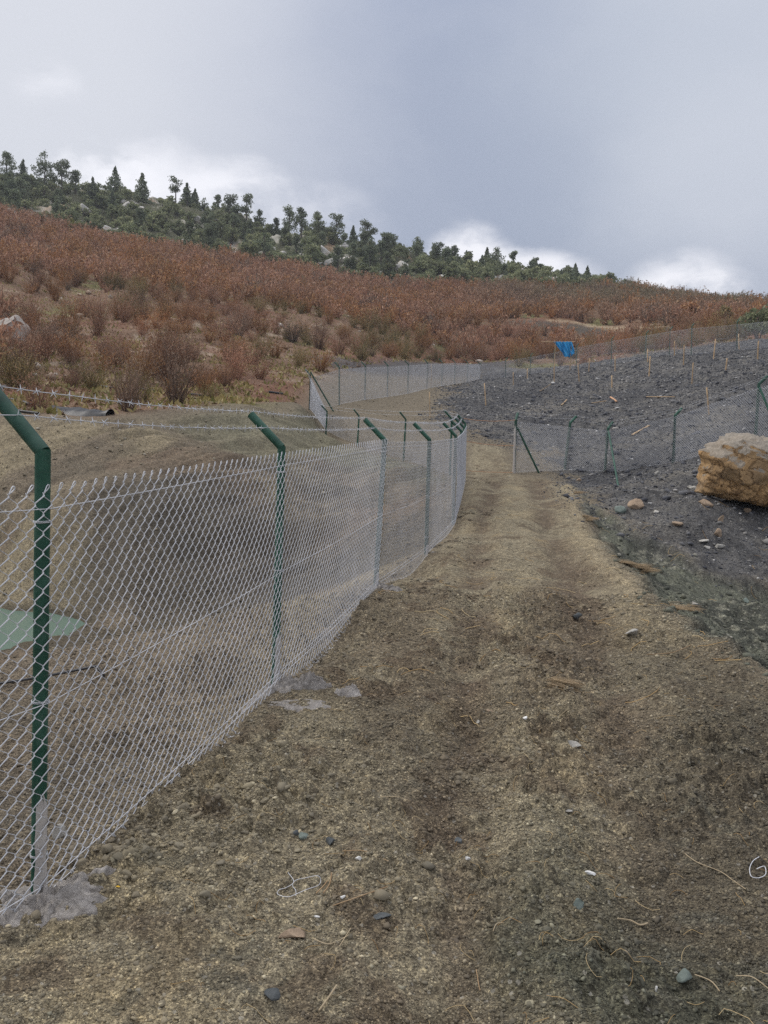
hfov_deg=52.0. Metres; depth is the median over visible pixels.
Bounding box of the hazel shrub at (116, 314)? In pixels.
[106,297,136,319]
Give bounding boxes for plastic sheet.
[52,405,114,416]
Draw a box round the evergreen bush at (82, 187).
[77,182,86,189]
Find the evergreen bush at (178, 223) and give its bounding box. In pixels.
[169,218,183,234]
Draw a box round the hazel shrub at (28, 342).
[1,321,51,371]
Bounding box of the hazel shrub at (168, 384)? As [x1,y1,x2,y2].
[159,374,185,392]
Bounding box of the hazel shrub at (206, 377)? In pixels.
[192,364,216,386]
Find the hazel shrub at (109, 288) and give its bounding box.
[100,282,112,291]
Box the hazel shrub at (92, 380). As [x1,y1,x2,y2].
[71,355,113,389]
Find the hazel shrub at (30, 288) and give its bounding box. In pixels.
[20,278,40,293]
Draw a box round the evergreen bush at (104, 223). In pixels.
[99,221,112,227]
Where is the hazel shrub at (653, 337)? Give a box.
[640,328,665,348]
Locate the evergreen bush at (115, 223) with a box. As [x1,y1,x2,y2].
[109,219,120,227]
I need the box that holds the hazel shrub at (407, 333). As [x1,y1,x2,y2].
[403,328,414,339]
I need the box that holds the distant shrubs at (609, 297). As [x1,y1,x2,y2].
[0,202,767,363]
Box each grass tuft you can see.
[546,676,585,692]
[582,515,599,520]
[618,559,644,573]
[636,563,662,572]
[666,599,705,610]
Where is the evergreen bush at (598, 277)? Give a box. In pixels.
[592,274,606,285]
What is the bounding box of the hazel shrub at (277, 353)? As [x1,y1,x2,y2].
[265,339,288,357]
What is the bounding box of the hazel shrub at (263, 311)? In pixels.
[258,304,271,316]
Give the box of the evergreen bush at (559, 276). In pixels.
[554,272,569,284]
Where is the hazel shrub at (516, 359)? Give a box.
[508,347,528,366]
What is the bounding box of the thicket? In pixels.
[0,174,616,286]
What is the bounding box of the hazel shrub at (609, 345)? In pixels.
[601,336,623,352]
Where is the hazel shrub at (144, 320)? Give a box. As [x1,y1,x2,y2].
[132,312,156,329]
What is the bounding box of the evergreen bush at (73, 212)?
[62,207,81,221]
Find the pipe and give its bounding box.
[0,665,104,684]
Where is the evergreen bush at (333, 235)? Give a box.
[326,232,340,244]
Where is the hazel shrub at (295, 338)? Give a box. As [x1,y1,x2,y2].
[278,318,306,342]
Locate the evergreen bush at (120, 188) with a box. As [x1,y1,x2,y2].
[114,185,122,194]
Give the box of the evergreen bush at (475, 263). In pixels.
[466,259,479,268]
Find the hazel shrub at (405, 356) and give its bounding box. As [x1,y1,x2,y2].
[392,334,418,359]
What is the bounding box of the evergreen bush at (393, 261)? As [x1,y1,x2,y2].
[383,256,395,267]
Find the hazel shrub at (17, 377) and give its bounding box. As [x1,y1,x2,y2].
[0,343,53,388]
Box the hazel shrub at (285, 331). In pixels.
[276,323,294,339]
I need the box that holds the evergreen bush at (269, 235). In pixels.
[258,232,277,248]
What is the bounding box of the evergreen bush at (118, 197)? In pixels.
[113,193,124,203]
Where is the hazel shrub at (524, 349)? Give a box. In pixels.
[517,344,533,360]
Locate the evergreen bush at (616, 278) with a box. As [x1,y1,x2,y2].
[605,272,621,281]
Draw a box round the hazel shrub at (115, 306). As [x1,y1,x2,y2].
[105,295,131,319]
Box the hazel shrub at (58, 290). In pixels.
[42,275,65,300]
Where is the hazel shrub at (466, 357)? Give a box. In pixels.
[459,353,470,362]
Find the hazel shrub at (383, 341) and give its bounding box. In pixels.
[375,332,391,349]
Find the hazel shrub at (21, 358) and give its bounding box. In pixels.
[0,337,50,376]
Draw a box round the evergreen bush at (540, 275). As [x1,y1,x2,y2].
[536,269,550,278]
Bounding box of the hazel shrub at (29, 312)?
[19,301,45,322]
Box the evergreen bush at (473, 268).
[466,266,477,272]
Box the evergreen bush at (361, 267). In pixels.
[356,262,370,273]
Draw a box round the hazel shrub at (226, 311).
[212,295,235,314]
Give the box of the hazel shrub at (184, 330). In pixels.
[179,321,195,333]
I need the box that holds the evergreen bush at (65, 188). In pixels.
[58,181,71,194]
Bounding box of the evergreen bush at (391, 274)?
[382,263,396,278]
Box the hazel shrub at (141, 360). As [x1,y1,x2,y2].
[109,341,165,382]
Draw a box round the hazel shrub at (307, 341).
[299,332,317,345]
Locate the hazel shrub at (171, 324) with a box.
[161,316,179,333]
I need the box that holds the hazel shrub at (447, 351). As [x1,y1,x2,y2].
[443,343,457,359]
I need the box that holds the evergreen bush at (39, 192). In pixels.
[32,185,53,200]
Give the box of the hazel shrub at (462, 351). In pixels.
[450,346,467,357]
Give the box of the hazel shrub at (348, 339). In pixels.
[342,330,356,345]
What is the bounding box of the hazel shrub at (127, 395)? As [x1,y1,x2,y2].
[101,342,156,411]
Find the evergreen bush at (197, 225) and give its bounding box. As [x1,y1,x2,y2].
[194,223,202,230]
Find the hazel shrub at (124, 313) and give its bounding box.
[110,290,138,322]
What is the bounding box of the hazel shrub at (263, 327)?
[246,307,273,336]
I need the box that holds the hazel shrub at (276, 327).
[268,306,285,334]
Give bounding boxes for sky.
[0,0,767,297]
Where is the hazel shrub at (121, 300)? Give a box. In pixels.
[110,286,135,307]
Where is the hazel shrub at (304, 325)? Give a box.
[296,320,313,332]
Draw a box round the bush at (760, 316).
[739,308,767,338]
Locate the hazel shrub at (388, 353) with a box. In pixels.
[379,342,394,357]
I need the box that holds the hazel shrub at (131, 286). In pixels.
[124,278,143,293]
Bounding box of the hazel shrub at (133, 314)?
[124,307,149,324]
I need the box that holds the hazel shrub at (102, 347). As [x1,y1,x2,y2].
[95,336,116,356]
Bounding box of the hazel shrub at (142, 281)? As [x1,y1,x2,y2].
[127,276,151,290]
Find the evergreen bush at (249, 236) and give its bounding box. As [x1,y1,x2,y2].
[244,234,261,252]
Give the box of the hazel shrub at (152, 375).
[135,342,164,377]
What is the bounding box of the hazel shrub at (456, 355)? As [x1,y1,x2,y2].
[449,342,464,357]
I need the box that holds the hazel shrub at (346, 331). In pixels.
[335,326,355,336]
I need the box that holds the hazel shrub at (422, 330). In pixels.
[410,323,429,339]
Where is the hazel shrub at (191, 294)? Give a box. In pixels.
[185,287,198,300]
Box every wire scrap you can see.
[277,873,320,896]
[749,857,765,877]
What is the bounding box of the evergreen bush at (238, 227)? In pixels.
[235,223,246,230]
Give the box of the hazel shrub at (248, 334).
[244,323,263,341]
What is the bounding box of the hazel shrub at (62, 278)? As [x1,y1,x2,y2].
[52,268,77,285]
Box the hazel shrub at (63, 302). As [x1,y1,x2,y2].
[42,292,92,337]
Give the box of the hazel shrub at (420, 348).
[414,338,429,352]
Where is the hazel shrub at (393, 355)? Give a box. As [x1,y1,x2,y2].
[385,336,402,357]
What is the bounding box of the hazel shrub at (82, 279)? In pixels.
[67,267,88,284]
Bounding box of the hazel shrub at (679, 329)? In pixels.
[673,322,698,336]
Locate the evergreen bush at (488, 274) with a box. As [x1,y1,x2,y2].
[482,270,498,283]
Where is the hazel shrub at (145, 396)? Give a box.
[126,371,157,401]
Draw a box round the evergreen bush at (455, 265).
[449,261,465,272]
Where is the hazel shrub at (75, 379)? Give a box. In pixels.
[57,361,85,386]
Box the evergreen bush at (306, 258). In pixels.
[299,254,312,264]
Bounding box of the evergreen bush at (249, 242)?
[238,238,255,248]
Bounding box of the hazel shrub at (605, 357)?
[597,352,616,359]
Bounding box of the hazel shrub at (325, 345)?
[317,336,332,350]
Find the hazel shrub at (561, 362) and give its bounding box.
[552,355,567,365]
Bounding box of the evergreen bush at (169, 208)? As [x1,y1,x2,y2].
[160,200,174,214]
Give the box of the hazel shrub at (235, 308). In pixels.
[231,294,254,319]
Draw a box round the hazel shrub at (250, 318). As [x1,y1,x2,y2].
[236,305,270,328]
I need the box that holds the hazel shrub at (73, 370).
[60,351,100,381]
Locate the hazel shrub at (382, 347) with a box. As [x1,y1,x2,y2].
[376,337,397,353]
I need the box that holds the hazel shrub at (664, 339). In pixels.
[651,329,676,347]
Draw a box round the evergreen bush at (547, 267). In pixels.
[541,265,553,272]
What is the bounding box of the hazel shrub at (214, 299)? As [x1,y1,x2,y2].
[204,282,225,306]
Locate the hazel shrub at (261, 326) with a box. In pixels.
[250,316,275,336]
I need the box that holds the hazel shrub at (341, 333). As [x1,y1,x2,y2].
[336,326,351,339]
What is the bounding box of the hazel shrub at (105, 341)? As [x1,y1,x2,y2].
[92,332,114,351]
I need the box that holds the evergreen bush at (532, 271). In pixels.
[523,266,542,280]
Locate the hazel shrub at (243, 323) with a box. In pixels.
[222,306,252,336]
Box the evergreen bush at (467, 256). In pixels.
[461,252,472,262]
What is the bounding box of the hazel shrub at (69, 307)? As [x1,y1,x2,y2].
[60,295,92,315]
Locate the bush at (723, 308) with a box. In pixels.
[709,304,733,326]
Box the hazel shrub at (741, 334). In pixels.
[726,319,750,338]
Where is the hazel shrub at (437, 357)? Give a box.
[431,345,447,361]
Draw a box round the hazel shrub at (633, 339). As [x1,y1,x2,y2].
[622,330,644,352]
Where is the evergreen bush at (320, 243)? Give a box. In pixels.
[317,239,325,247]
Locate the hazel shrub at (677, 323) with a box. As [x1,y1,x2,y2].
[672,318,689,334]
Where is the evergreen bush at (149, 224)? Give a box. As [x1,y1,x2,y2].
[143,214,161,231]
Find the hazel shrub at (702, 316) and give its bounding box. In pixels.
[695,308,720,332]
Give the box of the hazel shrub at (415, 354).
[408,343,426,358]
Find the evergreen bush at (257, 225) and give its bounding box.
[252,222,262,230]
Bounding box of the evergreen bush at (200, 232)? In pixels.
[191,227,206,242]
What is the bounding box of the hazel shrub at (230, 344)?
[213,331,250,359]
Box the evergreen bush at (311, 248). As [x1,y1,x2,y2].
[302,244,321,255]
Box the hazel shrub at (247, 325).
[229,300,261,332]
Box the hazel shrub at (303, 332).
[298,323,309,339]
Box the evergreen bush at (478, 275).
[469,271,482,282]
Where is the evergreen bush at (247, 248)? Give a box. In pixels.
[240,242,262,258]
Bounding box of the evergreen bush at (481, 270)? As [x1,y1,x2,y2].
[477,267,493,278]
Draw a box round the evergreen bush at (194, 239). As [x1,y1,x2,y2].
[191,235,202,242]
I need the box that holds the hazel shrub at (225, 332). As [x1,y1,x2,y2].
[201,316,242,341]
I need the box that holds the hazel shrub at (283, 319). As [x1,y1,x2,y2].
[275,312,287,322]
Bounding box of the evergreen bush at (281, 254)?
[273,251,285,263]
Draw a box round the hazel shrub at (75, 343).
[49,323,97,359]
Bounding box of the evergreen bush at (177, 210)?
[172,203,180,215]
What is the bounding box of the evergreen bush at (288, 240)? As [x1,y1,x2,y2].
[281,233,292,245]
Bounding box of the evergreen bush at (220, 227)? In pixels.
[215,220,225,235]
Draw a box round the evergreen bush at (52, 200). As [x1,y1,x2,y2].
[49,191,56,202]
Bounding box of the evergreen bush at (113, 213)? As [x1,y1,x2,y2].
[103,208,120,221]
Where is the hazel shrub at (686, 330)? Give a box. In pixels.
[677,320,698,343]
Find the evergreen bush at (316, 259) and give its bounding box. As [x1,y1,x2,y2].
[311,251,321,262]
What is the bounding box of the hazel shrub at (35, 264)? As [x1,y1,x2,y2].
[24,254,45,275]
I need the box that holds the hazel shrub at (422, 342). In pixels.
[409,326,433,347]
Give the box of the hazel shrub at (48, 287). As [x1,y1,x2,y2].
[38,268,67,294]
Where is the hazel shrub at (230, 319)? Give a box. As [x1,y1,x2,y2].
[216,309,248,329]
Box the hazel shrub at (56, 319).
[47,313,72,329]
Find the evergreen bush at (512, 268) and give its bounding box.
[507,261,519,273]
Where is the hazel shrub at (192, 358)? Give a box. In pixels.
[181,336,199,361]
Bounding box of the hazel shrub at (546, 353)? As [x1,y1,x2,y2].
[545,345,556,358]
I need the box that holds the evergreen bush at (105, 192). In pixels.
[100,189,116,198]
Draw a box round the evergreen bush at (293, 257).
[285,255,300,263]
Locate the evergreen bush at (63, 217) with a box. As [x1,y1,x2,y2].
[50,210,70,220]
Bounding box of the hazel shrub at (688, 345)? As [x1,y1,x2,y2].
[679,335,690,346]
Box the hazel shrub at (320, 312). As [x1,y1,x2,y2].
[314,304,326,317]
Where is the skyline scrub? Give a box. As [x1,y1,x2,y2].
[614,278,751,301]
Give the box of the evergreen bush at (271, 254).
[265,250,274,260]
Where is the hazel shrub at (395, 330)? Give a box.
[388,321,404,341]
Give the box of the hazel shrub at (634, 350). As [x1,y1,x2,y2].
[620,335,642,353]
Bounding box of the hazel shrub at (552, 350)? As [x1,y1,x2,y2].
[544,335,565,358]
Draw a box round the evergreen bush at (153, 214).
[146,210,162,221]
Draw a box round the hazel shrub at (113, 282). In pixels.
[100,271,125,289]
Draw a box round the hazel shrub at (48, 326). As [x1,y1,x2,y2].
[33,317,65,339]
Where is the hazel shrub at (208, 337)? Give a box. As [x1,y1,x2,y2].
[198,324,219,342]
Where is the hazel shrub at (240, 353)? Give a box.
[209,344,258,372]
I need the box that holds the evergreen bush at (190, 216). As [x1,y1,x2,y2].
[183,211,198,221]
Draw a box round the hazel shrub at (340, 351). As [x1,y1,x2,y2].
[324,331,352,356]
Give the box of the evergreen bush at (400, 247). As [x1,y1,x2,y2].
[395,244,408,257]
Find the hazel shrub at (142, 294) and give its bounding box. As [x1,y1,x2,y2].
[131,287,148,303]
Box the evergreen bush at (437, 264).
[418,258,443,272]
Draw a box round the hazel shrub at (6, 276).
[0,257,20,283]
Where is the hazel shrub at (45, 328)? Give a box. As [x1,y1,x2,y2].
[28,318,61,342]
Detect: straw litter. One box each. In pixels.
[174,604,767,1023]
[311,487,766,726]
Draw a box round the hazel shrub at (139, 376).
[127,366,153,386]
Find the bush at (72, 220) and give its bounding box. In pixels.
[63,218,78,231]
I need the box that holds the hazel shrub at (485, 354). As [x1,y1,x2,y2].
[476,340,498,359]
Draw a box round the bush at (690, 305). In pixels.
[680,300,705,321]
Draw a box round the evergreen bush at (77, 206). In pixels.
[62,202,82,210]
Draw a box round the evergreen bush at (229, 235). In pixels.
[222,227,239,244]
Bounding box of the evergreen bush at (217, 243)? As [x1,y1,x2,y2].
[206,238,230,251]
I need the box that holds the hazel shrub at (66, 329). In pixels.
[37,310,91,353]
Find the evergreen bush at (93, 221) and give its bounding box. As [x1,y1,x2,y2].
[88,218,103,232]
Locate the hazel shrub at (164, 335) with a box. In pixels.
[136,317,185,373]
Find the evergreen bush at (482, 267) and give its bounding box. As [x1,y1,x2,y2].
[473,265,494,273]
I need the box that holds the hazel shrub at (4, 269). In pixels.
[0,258,9,277]
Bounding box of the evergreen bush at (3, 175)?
[1,173,13,179]
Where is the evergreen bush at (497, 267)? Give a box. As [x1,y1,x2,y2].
[494,264,500,273]
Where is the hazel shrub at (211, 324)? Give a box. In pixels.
[202,318,218,330]
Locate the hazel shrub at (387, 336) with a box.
[379,327,396,341]
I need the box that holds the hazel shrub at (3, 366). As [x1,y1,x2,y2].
[0,340,49,385]
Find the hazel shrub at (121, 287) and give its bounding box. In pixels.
[116,276,129,289]
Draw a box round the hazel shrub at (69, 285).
[61,278,75,290]
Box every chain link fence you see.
[0,384,466,928]
[305,369,465,476]
[306,359,480,409]
[480,318,767,377]
[512,375,767,485]
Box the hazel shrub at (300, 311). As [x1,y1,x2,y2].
[294,299,307,313]
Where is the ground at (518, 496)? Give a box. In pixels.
[0,174,767,1023]
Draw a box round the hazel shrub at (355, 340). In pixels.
[349,331,365,347]
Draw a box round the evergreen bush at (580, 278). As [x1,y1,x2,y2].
[571,276,589,284]
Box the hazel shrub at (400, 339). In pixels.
[390,327,416,354]
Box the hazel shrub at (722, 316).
[712,309,728,323]
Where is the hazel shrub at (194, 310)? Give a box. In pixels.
[178,296,209,318]
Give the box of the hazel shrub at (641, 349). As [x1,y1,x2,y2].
[628,334,655,351]
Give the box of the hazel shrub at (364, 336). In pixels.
[357,327,371,345]
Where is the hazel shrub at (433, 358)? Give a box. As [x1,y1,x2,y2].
[426,343,442,361]
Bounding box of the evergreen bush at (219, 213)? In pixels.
[214,208,229,218]
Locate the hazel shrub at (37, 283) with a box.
[17,262,47,291]
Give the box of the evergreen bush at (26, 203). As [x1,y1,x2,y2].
[19,198,30,212]
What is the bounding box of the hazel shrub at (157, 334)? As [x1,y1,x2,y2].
[143,321,174,351]
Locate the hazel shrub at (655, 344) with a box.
[650,337,665,349]
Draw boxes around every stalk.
[314,935,348,943]
[318,984,337,1011]
[323,872,331,893]
[333,886,387,905]
[617,918,647,925]
[685,853,745,889]
[695,974,719,991]
[736,975,767,988]
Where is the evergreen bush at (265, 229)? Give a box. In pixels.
[258,223,279,234]
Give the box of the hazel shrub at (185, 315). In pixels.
[166,298,197,323]
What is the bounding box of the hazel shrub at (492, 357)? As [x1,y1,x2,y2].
[487,351,494,360]
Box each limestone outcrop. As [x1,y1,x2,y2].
[79,203,90,214]
[120,215,140,233]
[194,216,201,223]
[321,245,330,256]
[323,258,334,265]
[393,264,400,271]
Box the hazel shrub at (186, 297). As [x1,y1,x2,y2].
[176,291,193,304]
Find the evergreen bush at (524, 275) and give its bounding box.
[512,269,532,282]
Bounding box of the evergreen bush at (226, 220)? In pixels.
[217,213,229,223]
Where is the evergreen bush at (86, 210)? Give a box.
[81,208,92,215]
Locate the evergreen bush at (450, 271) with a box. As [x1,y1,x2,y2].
[437,266,461,286]
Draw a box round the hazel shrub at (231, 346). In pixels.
[215,335,244,361]
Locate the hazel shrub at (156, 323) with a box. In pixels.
[144,308,167,328]
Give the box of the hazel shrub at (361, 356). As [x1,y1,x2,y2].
[345,332,379,360]
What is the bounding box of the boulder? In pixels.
[695,432,767,506]
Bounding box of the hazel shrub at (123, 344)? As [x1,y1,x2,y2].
[108,339,133,359]
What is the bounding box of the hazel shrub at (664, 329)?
[647,318,670,337]
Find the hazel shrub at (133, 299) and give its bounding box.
[117,290,144,315]
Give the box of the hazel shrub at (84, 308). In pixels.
[64,291,100,317]
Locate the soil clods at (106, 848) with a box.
[24,506,765,1023]
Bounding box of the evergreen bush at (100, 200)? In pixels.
[87,193,108,209]
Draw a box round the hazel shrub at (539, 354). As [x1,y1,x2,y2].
[529,341,551,358]
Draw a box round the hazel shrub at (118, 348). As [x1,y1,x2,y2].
[94,330,140,365]
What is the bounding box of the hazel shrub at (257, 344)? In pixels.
[248,324,275,358]
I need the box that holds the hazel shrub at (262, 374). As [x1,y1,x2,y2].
[248,353,275,378]
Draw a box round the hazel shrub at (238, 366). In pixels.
[219,347,254,379]
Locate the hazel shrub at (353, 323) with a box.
[347,313,361,327]
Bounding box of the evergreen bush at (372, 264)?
[371,255,379,266]
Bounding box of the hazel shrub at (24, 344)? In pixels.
[7,329,46,362]
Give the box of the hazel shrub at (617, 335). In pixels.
[609,329,632,346]
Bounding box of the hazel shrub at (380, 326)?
[372,307,395,334]
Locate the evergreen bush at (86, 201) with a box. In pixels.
[83,199,93,206]
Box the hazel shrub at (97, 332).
[82,311,112,335]
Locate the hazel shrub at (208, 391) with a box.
[193,380,222,397]
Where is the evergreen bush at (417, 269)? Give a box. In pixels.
[408,257,430,273]
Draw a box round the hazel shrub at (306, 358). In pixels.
[299,349,313,363]
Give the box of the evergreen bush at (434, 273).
[422,268,437,276]
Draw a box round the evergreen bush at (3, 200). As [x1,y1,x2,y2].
[0,197,7,204]
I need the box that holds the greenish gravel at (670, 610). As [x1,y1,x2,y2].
[576,487,767,686]
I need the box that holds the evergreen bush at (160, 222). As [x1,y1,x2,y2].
[154,211,171,227]
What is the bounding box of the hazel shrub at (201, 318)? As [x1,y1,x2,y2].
[192,302,221,324]
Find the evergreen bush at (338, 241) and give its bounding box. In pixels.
[332,239,341,244]
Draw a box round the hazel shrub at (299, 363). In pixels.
[289,342,308,367]
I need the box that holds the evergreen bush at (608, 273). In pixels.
[604,272,615,280]
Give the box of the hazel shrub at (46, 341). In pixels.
[34,328,61,354]
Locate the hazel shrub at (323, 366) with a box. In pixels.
[301,343,338,371]
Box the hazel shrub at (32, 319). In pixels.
[23,307,45,329]
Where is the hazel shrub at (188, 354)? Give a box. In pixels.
[168,335,209,365]
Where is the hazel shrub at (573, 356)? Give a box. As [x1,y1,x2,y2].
[572,347,581,358]
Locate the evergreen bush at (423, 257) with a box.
[418,253,429,264]
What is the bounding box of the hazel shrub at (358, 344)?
[347,335,366,350]
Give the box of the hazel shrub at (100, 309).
[79,284,119,329]
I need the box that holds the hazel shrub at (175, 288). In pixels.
[166,276,185,294]
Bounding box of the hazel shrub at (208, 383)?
[187,363,219,390]
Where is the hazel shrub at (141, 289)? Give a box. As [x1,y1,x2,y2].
[125,270,150,298]
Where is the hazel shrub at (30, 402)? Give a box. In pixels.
[4,361,66,409]
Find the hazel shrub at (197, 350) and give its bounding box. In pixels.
[180,339,207,361]
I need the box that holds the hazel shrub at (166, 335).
[149,323,187,353]
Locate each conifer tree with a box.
[14,158,34,182]
[53,189,65,204]
[83,176,99,198]
[104,190,118,210]
[106,166,126,194]
[133,173,154,203]
[176,182,191,207]
[189,188,202,210]
[238,219,247,238]
[347,225,362,245]
[355,242,363,257]
[359,253,370,273]
[479,255,486,266]
[483,247,489,259]
[581,265,589,278]
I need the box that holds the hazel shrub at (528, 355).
[522,348,537,361]
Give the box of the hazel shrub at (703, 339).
[680,314,718,345]
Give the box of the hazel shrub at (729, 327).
[718,314,739,338]
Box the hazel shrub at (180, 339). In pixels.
[152,323,201,352]
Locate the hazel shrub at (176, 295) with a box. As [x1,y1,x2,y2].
[167,287,184,301]
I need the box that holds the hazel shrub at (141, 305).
[132,294,157,318]
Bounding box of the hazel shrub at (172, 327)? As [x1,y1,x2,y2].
[162,313,190,333]
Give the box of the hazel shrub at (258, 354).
[235,340,271,364]
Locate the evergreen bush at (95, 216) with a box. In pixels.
[89,212,104,222]
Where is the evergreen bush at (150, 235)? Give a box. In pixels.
[140,232,157,243]
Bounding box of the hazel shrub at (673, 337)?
[665,327,682,346]
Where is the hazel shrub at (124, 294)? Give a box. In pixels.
[119,284,143,305]
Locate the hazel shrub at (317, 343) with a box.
[301,314,333,349]
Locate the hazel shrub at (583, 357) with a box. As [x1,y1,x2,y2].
[577,353,590,362]
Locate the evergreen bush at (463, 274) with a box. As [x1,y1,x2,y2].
[457,270,470,280]
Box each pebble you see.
[264,988,280,1000]
[299,832,307,839]
[326,837,334,844]
[454,837,461,843]
[573,898,583,909]
[585,870,595,875]
[676,968,691,982]
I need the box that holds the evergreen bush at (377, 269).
[370,266,379,272]
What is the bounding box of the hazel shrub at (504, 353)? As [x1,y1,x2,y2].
[495,347,506,359]
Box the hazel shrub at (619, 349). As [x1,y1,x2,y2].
[612,332,632,352]
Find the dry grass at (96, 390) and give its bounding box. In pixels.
[0,264,767,414]
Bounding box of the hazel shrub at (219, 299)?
[205,288,226,303]
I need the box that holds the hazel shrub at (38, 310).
[16,304,42,325]
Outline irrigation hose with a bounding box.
[18,409,38,414]
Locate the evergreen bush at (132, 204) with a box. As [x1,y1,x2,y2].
[121,201,139,217]
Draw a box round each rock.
[0,315,30,344]
[52,823,68,838]
[278,927,305,938]
[373,912,391,919]
[568,740,581,746]
[573,612,581,618]
[614,506,626,513]
[625,629,637,634]
[627,498,643,508]
[672,521,682,525]
[699,499,713,506]
[714,528,721,536]
[715,544,724,547]
[743,508,750,512]
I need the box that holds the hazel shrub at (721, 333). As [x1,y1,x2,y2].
[707,312,739,341]
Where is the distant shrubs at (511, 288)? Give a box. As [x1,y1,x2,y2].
[0,202,753,329]
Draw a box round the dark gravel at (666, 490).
[417,338,767,601]
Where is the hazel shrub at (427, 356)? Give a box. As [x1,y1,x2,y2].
[421,351,432,359]
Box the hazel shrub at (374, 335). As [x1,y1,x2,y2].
[362,326,382,342]
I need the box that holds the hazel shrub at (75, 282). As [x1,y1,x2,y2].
[61,262,85,286]
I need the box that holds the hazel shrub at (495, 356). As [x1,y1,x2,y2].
[487,341,506,360]
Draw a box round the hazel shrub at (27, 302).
[10,285,48,320]
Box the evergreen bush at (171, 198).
[165,195,181,209]
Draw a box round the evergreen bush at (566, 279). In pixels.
[556,276,571,289]
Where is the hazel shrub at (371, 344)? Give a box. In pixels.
[360,332,378,348]
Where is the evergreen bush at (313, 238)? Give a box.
[305,233,319,244]
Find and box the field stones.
[0,224,763,383]
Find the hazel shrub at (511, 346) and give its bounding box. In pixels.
[504,334,527,359]
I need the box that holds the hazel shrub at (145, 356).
[122,343,163,369]
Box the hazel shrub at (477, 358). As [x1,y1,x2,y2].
[465,342,490,361]
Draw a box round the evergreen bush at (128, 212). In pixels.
[121,207,138,222]
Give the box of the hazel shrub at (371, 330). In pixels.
[366,324,378,338]
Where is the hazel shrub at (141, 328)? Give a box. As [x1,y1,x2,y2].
[129,314,153,335]
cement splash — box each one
[0,884,107,927]
[268,699,330,712]
[298,671,331,689]
[334,683,361,697]
[383,585,402,591]
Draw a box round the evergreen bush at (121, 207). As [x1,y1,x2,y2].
[116,205,125,216]
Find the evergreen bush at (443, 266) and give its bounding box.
[439,260,447,274]
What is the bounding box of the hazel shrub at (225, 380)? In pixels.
[208,361,243,385]
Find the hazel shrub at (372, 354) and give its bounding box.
[367,344,380,356]
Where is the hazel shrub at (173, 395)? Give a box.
[144,333,209,403]
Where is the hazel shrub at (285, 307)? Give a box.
[279,298,290,310]
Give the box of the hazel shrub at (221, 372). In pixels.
[205,364,232,382]
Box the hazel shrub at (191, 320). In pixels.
[177,313,197,328]
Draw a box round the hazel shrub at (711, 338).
[697,314,727,340]
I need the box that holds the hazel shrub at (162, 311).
[147,294,176,319]
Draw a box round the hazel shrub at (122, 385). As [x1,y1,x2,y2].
[109,373,140,403]
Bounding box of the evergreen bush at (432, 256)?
[429,252,439,259]
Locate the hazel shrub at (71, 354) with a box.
[54,336,89,364]
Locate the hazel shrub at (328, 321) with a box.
[321,303,339,323]
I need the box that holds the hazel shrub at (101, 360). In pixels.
[84,344,117,371]
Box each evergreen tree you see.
[0,151,18,176]
[0,181,9,205]
[5,179,18,190]
[9,188,22,210]
[14,176,24,194]
[20,171,31,189]
[21,188,30,206]
[30,149,59,189]
[50,188,59,199]
[68,169,81,193]
[135,207,146,230]
[182,220,194,246]
[200,197,208,210]
[200,225,216,247]
[201,212,219,239]
[212,194,221,208]
[227,204,240,223]
[242,228,251,241]
[253,209,265,227]
[269,217,281,235]
[279,204,298,235]
[279,225,288,243]
[290,234,302,255]
[299,219,309,234]
[305,210,321,233]
[317,231,328,244]
[331,244,343,268]
[340,232,348,244]
[343,247,357,269]
[346,241,359,256]
[358,230,367,246]
[362,236,376,256]
[373,240,387,267]
[379,250,395,276]
[382,236,392,253]
[438,246,451,265]
[450,245,459,256]
[455,254,463,264]
[487,247,505,262]
[498,262,507,275]
[570,271,576,283]
[571,267,579,276]
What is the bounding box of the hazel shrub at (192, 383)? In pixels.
[171,357,218,386]
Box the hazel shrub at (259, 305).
[250,293,270,312]
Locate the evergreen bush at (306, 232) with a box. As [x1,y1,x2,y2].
[302,230,311,239]
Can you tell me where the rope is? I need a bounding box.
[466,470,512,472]
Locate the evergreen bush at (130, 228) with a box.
[119,221,141,233]
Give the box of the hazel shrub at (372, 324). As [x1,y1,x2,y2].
[357,306,382,330]
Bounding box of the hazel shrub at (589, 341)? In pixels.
[583,333,596,351]
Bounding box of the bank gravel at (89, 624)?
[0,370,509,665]
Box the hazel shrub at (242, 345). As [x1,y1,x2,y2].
[232,335,254,352]
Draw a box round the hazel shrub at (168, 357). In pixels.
[143,325,191,379]
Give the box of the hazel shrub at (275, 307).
[271,303,281,310]
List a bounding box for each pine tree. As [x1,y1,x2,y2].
[3,172,14,183]
[4,187,11,201]
[33,178,45,187]
[50,196,62,212]
[52,158,73,185]
[167,175,182,202]
[183,189,190,206]
[200,209,213,224]
[223,194,238,212]
[228,212,238,228]
[239,193,253,222]
[246,219,253,231]
[254,232,273,256]
[290,206,307,236]
[310,215,326,233]
[327,213,344,233]
[359,218,377,239]
[363,245,379,266]
[380,232,393,246]
[389,234,398,246]
[399,259,411,274]
[412,236,424,254]
[412,244,422,256]
[431,241,444,259]
[508,250,517,260]
[531,257,544,266]
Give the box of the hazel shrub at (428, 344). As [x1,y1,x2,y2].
[417,332,437,347]
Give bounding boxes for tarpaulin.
[541,341,574,366]
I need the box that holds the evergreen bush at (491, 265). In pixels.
[485,262,494,268]

